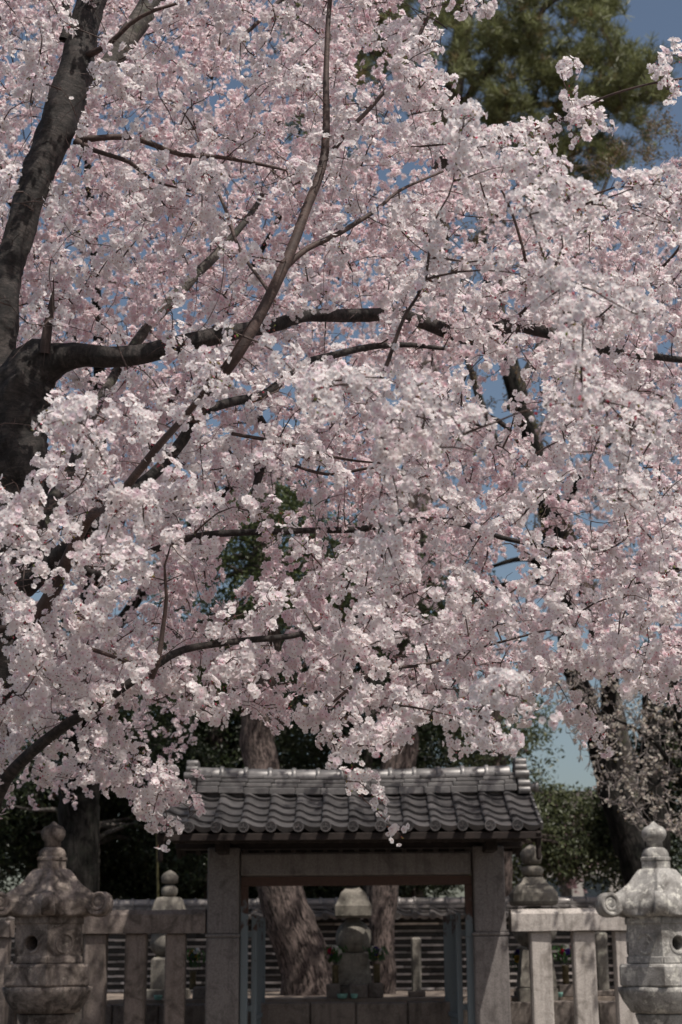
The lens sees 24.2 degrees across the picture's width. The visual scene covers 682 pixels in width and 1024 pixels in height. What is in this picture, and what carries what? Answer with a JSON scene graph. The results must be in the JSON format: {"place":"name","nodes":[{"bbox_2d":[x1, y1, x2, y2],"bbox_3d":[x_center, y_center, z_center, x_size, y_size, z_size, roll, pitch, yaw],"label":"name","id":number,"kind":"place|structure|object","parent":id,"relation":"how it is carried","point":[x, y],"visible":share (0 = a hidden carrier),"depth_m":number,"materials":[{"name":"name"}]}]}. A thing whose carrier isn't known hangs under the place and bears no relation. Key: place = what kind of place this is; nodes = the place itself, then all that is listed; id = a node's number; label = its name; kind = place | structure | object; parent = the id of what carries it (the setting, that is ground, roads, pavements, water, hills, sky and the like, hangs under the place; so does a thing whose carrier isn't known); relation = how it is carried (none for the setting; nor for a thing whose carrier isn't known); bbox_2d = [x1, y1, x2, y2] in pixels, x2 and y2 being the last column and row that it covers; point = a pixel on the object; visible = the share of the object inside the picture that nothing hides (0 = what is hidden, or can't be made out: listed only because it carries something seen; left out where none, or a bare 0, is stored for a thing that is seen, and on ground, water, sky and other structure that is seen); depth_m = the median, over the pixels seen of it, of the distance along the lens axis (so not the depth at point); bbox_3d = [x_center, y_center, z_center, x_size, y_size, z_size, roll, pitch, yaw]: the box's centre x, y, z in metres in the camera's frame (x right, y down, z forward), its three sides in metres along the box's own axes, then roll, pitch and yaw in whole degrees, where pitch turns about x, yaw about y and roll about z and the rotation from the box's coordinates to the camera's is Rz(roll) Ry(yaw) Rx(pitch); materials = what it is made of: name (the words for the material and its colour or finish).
{"place":"outdoors","nodes":[
{"label":"outdoors","id":0,"kind":"place"},
{"bbox_2d":[0,0,681,897],"label":"sky","id":1,"kind":"structure","parent":0,"point":[663,17],"materials":[{"name":"blue"}]},
{"bbox_2d":[107,989,614,1003],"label":"terrace","id":2,"kind":"structure","parent":0,"point":[276,996],"depth_m":17.27,"materials":[{"name":"grey stone"}]},
{"bbox_2d":[0,555,236,893],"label":"broad evergreen","id":3,"kind":"object","parent":2,"relation":"on","point":[23,824],"visible":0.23,"depth_m":24.13,"materials":[{"name":"green plant"}]},
{"bbox_2d":[156,833,158,956],"bbox_3d":[-2.288,5.068,19.873,0.103,2.188,0.038,0,-16,0],"label":"bamboo stem","id":4,"kind":"object","parent":2,"relation":"on","point":[157,878],"visible":0.3,"depth_m":20.01,"materials":[{"name":"green plant"}]},
{"bbox_2d":[154,995,162,999],"bbox_3d":[-1.976,5.248,17.227,0.095,0.050,0.095,0,-16,0],"label":"offering bowl","id":5,"kind":"object","parent":2,"relation":"on","point":[157,997],"visible":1,"depth_m":17.19,"materials":[{"name":"teal ceramic"}]},
{"bbox_2d":[147,870,190,998],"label":"stone tower","id":6,"kind":"structure","parent":2,"relation":"on","point":[168,901],"depth_m":18.12,"materials":[{"name":"grey stone"}]},
{"bbox_2d":[0,0,386,962],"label":"cherry tree","id":7,"kind":"object","parent":2,"relation":"on","point":[78,814],"visible":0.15,"depth_m":14.59,"materials":[{"name":"pink plant"}]},
{"bbox_2d":[192,986,204,998],"bbox_3d":[-1.539,5.287,17.526,0.172,0.135,0.255,0,-16,0],"label":"offering stone","id":8,"kind":"object","parent":2,"relation":"on","point":[199,992],"visible":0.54,"depth_m":17.41,"materials":[{"name":"grey stone"}]},
{"bbox_2d":[189,971,196,989],"bbox_3d":[-1.634,5.157,17.563,0.090,0.200,0.089,0,-16,0],"label":"flower vase","id":9,"kind":"object","parent":8,"relation":"on","point":[192,982],"visible":1,"depth_m":17.54,"materials":[{"name":"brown wood"}]},
{"bbox_2d":[186,947,205,968],"bbox_3d":[-1.645,4.929,17.611,0.366,0.234,0.372,0,-16,0],"label":"flower bouquet","id":10,"kind":"object","parent":9,"relation":"in","point":[193,957],"visible":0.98,"depth_m":17.60,"materials":[{"name":"green plant"}]},
{"bbox_2d":[18,611,417,899],"bbox_3d":[-2.061,4.650,26.857,6.108,6.529,4.492,6,-17,-22],"label":"broad evergreen","id":11,"kind":"object","parent":2,"relation":"on","point":[114,884],"visible":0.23,"depth_m":25.57,"materials":[{"name":"green plant"}]},
{"bbox_2d":[133,463,421,995],"bbox_3d":[-0.945,2.615,21.576,4.563,8.156,5.681,0,-16,0],"label":"leaning tree","id":12,"kind":"object","parent":2,"relation":"on","point":[296,938],"visible":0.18,"depth_m":19.78,"materials":[{"name":"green plant"}]},
{"bbox_2d":[0,895,613,992],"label":"fence","id":13,"kind":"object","parent":2,"relation":"on","point":[421,919],"depth_m":21.11,"materials":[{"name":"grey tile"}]},
{"bbox_2d":[326,983,339,997],"bbox_3d":[-0.087,5.266,17.533,0.154,0.156,0.250,0,-16,0],"label":"offering stone","id":14,"kind":"object","parent":2,"relation":"on","point":[332,990],"visible":0.84,"depth_m":17.41,"materials":[{"name":"grey stone"}]},
{"bbox_2d":[331,965,338,983],"bbox_3d":[-0.064,5.098,17.577,0.090,0.200,0.089,0,-16,0],"label":"flower vase","id":15,"kind":"object","parent":14,"relation":"on","point":[335,978],"visible":1,"depth_m":17.55,"materials":[{"name":"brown wood"}]},
{"bbox_2d":[323,944,347,963],"bbox_3d":[-0.046,4.881,17.608,0.268,0.215,0.346,3,-16,-13],"label":"flower bouquet","id":16,"kind":"object","parent":15,"relation":"in","point":[334,952],"visible":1,"depth_m":17.60,"materials":[{"name":"green plant"}]},
{"bbox_2d":[337,994,347,998],"bbox_3d":[0.015,5.239,17.247,0.119,0.050,0.119,0,-16,0],"label":"offering bowl","id":17,"kind":"object","parent":2,"relation":"on","point":[341,996],"visible":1,"depth_m":17.20,"materials":[{"name":"teal ceramic"}]},
{"bbox_2d":[240,554,462,898],"bbox_3d":[0.028,4.251,27.892,4.746,7.819,4.146,12,-20,-38],"label":"broad evergreen","id":18,"kind":"object","parent":2,"relation":"on","point":[444,889],"visible":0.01,"depth_m":26.80,"materials":[{"name":"green plant"}]},
{"bbox_2d":[334,887,371,997],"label":"stone tower","id":19,"kind":"structure","parent":2,"relation":"on","point":[353,905],"depth_m":17.73,"materials":[{"name":"grey stone"}]},
{"bbox_2d":[351,994,357,998],"bbox_3d":[0.144,5.233,17.227,0.079,0.050,0.079,0,-16,0],"label":"offering bowl","id":20,"kind":"object","parent":2,"relation":"on","point":[354,996],"visible":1,"depth_m":17.20,"materials":[{"name":"teal ceramic"}]},
{"bbox_2d":[349,984,367,997],"bbox_3d":[0.191,5.237,17.414,0.201,0.149,0.257,0,-16,0],"label":"offering stone","id":21,"kind":"object","parent":2,"relation":"on","point":[361,990],"visible":0.98,"depth_m":17.30,"materials":[{"name":"grey stone"}]},
{"bbox_2d":[368,983,383,997],"bbox_3d":[0.381,5.261,17.531,0.169,0.163,0.256,0,-16,0],"label":"offering stone","id":22,"kind":"object","parent":2,"relation":"on","point":[375,990],"visible":1,"depth_m":17.41,"materials":[{"name":"grey stone"}]},
{"bbox_2d":[373,964,380,982],"bbox_3d":[0.395,5.088,17.579,0.090,0.200,0.089,0,-16,0],"label":"flower vase","id":23,"kind":"object","parent":22,"relation":"on","point":[376,973],"visible":1,"depth_m":17.55,"materials":[{"name":"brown wood"}]},
{"bbox_2d":[362,945,391,961],"bbox_3d":[0.411,4.882,17.613,0.263,0.191,0.291,7,-17,-25],"label":"flower bouquet","id":24,"kind":"object","parent":23,"relation":"in","point":[376,952],"visible":1,"depth_m":17.59,"materials":[{"name":"green plant"}]},
{"bbox_2d":[274,646,482,896],"bbox_3d":[0.377,4.526,24.826,3.740,5.549,3.759,0,-16,0],"label":"slim tree","id":25,"kind":"object","parent":2,"relation":"on","point":[427,745],"visible":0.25,"depth_m":24.42,"materials":[{"name":"green plant"}]},
{"bbox_2d":[291,460,501,993],"bbox_3d":[0.800,2.934,21.846,3.005,7.357,4.858,0,-16,0],"label":"upright tree","id":26,"kind":"object","parent":2,"relation":"on","point":[383,899],"visible":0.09,"depth_m":20.16,"materials":[{"name":"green plant"}]},
{"bbox_2d":[408,937,425,996],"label":"stone pillar","id":27,"kind":"structure","parent":2,"relation":"on","point":[416,972],"depth_m":17.93,"materials":[{"name":"grey stone"}]},
{"bbox_2d":[270,0,681,897],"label":"pine tree","id":28,"kind":"object","parent":2,"relation":"on","point":[518,30],"visible":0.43,"depth_m":31.30,"materials":[{"name":"green plant"}]},
{"bbox_2d":[356,172,681,884],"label":"cherry tree","id":29,"kind":"object","parent":2,"relation":"on","point":[628,845],"visible":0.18,"depth_m":19.13,"materials":[{"name":"pink plant"}]},
{"bbox_2d":[427,642,622,896],"bbox_3d":[3.030,4.493,24.696,3.567,5.536,3.382,0,-16,0],"label":"feathery evergreen","id":30,"kind":"object","parent":2,"relation":"on","point":[559,844],"visible":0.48,"depth_m":24.06,"materials":[{"name":"green plant"}]},
{"bbox_2d":[509,844,558,1001],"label":"stone tower","id":31,"kind":"structure","parent":2,"relation":"on","point":[531,890],"depth_m":17.37,"materials":[{"name":"grey stone"}]},
{"bbox_2d":[414,103,681,886],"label":"budding tree","id":32,"kind":"object","parent":2,"relation":"on","point":[625,741],"visible":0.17,"depth_m":21.43,"materials":[{"name":"brown plant"}]},
{"bbox_2d":[556,984,572,996],"bbox_3d":[2.471,5.229,17.429,0.209,0.134,0.253,0,-16,0],"label":"offering stone","id":33,"kind":"object","parent":2,"relation":"on","point":[566,990],"visible":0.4,"depth_m":17.31,"materials":[{"name":"grey stone"}]},
{"bbox_2d":[561,965,568,983],"bbox_3d":[2.463,5.072,17.475,0.090,0.200,0.089,0,-16,0],"label":"flower vase","id":34,"kind":"object","parent":33,"relation":"on","point":[565,973],"visible":1,"depth_m":17.45,"materials":[{"name":"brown wood"}]},
{"bbox_2d":[552,944,571,963],"bbox_3d":[2.458,4.864,17.567,0.267,0.227,0.349,0,-16,0],"label":"flower bouquet","id":35,"kind":"object","parent":34,"relation":"in","point":[565,950],"visible":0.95,"depth_m":17.50,"materials":[{"name":"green plant"}]},
{"bbox_2d":[546,814,596,896],"bbox_3d":[5.011,8.242,35.001,1.558,3.633,2.083,0,-16,0],"label":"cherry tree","id":36,"kind":"object","parent":2,"relation":"on","point":[566,889],"visible":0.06,"depth_m":34.94,"materials":[{"name":"pink plant"}]},
{"bbox_2d":[595,932,614,995],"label":"stone pillar","id":37,"kind":"structure","parent":2,"relation":"on","point":[602,965],"depth_m":17.64,"materials":[{"name":"grey stone"}]},
{"bbox_2d":[565,633,681,895],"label":"shade evergreen","id":38,"kind":"object","parent":2,"relation":"on","point":[671,838],"visible":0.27,"depth_m":23.61,"materials":[{"name":"green plant"}]},
{"bbox_3d":[1.983,5.167,17.502,0.090,0.200,0.089,0,-16,0],"label":"flower vase","id":39,"kind":"object","parent":2,"relation":"on","visible":0},
{"bbox_2d":[509,949,520,970],"bbox_3d":[1.973,4.930,17.550,0.311,0.248,0.333,-6,-16,19],"label":"flower bouquet","id":40,"kind":"object","parent":39,"relation":"in","point":[516,954],"visible":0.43,"depth_m":17.53,"materials":[{"name":"green plant"}]},
{"bbox_2d":[514,946,526,995],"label":"stone pillar","id":41,"kind":"structure","parent":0,"point":[520,947],"depth_m":17.84,"materials":[{"name":"grey stone"}]},
{"bbox_2d":[548,587,681,840],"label":"cherry tree","id":42,"kind":"object","parent":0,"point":[675,720],"visible":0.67,"depth_m":17.25,"materials":[{"name":"pink plant"}]},
{"label":"ground","id":43,"kind":"structure","parent":0,"visible":0},
{"bbox_2d":[0,821,112,1023],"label":"stone lantern","id":44,"kind":"object","parent":43,"relation":"on","point":[50,903],"visible":1,"depth_m":14.42,"materials":[{"name":"grey stone"}]},
{"bbox_2d":[0,909,206,1023],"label":"stone fence","id":45,"kind":"object","parent":43,"relation":"on","point":[137,926],"visible":0.83,"depth_m":16.16,"materials":[{"name":"grey stone"}]},
{"bbox_2d":[8,1000,615,1023],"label":"retaining wall","id":46,"kind":"structure","parent":43,"relation":"on","point":[422,1012],"depth_m":16.95,"materials":[{"name":"stone"}]},
{"bbox_2d":[0,0,681,852],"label":"cherry tree","id":47,"kind":"object","parent":43,"relation":"on","point":[44,490],"visible":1,"depth_m":7.80,"materials":[{"name":"pink plant"}]},
{"bbox_2d":[157,758,542,1023],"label":"roofed stone gate","id":48,"kind":"structure","parent":43,"relation":"on","point":[292,827],"depth_m":16.30,"materials":[{"name":"stone"}]},
{"bbox_2d":[514,791,621,896],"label":"distant house","id":49,"kind":"structure","parent":43,"relation":"on","point":[579,889],"depth_m":51.11,"materials":[{"name":"paint"}]},
{"bbox_2d":[546,878,559,896],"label":"window","id":50,"kind":"structure","parent":49,"relation":"in","point":[558,888],"depth_m":51.10,"materials":[{"name":"grey glass"}]},
{"bbox_2d":[584,877,608,895],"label":"window","id":51,"kind":"structure","parent":49,"relation":"in","point":[593,893],"depth_m":51.08,"materials":[{"name":"grey glass"}]},
{"bbox_2d":[508,908,638,1023],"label":"stone fence","id":52,"kind":"object","parent":43,"relation":"on","point":[582,925],"visible":0.86,"depth_m":16.15,"materials":[{"name":"stone"}]},
{"bbox_2d":[595,821,681,1023],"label":"stone lantern","id":53,"kind":"object","parent":43,"relation":"on","point":[645,902],"visible":1,"depth_m":14.42,"materials":[{"name":"grey stone"}]}
]}

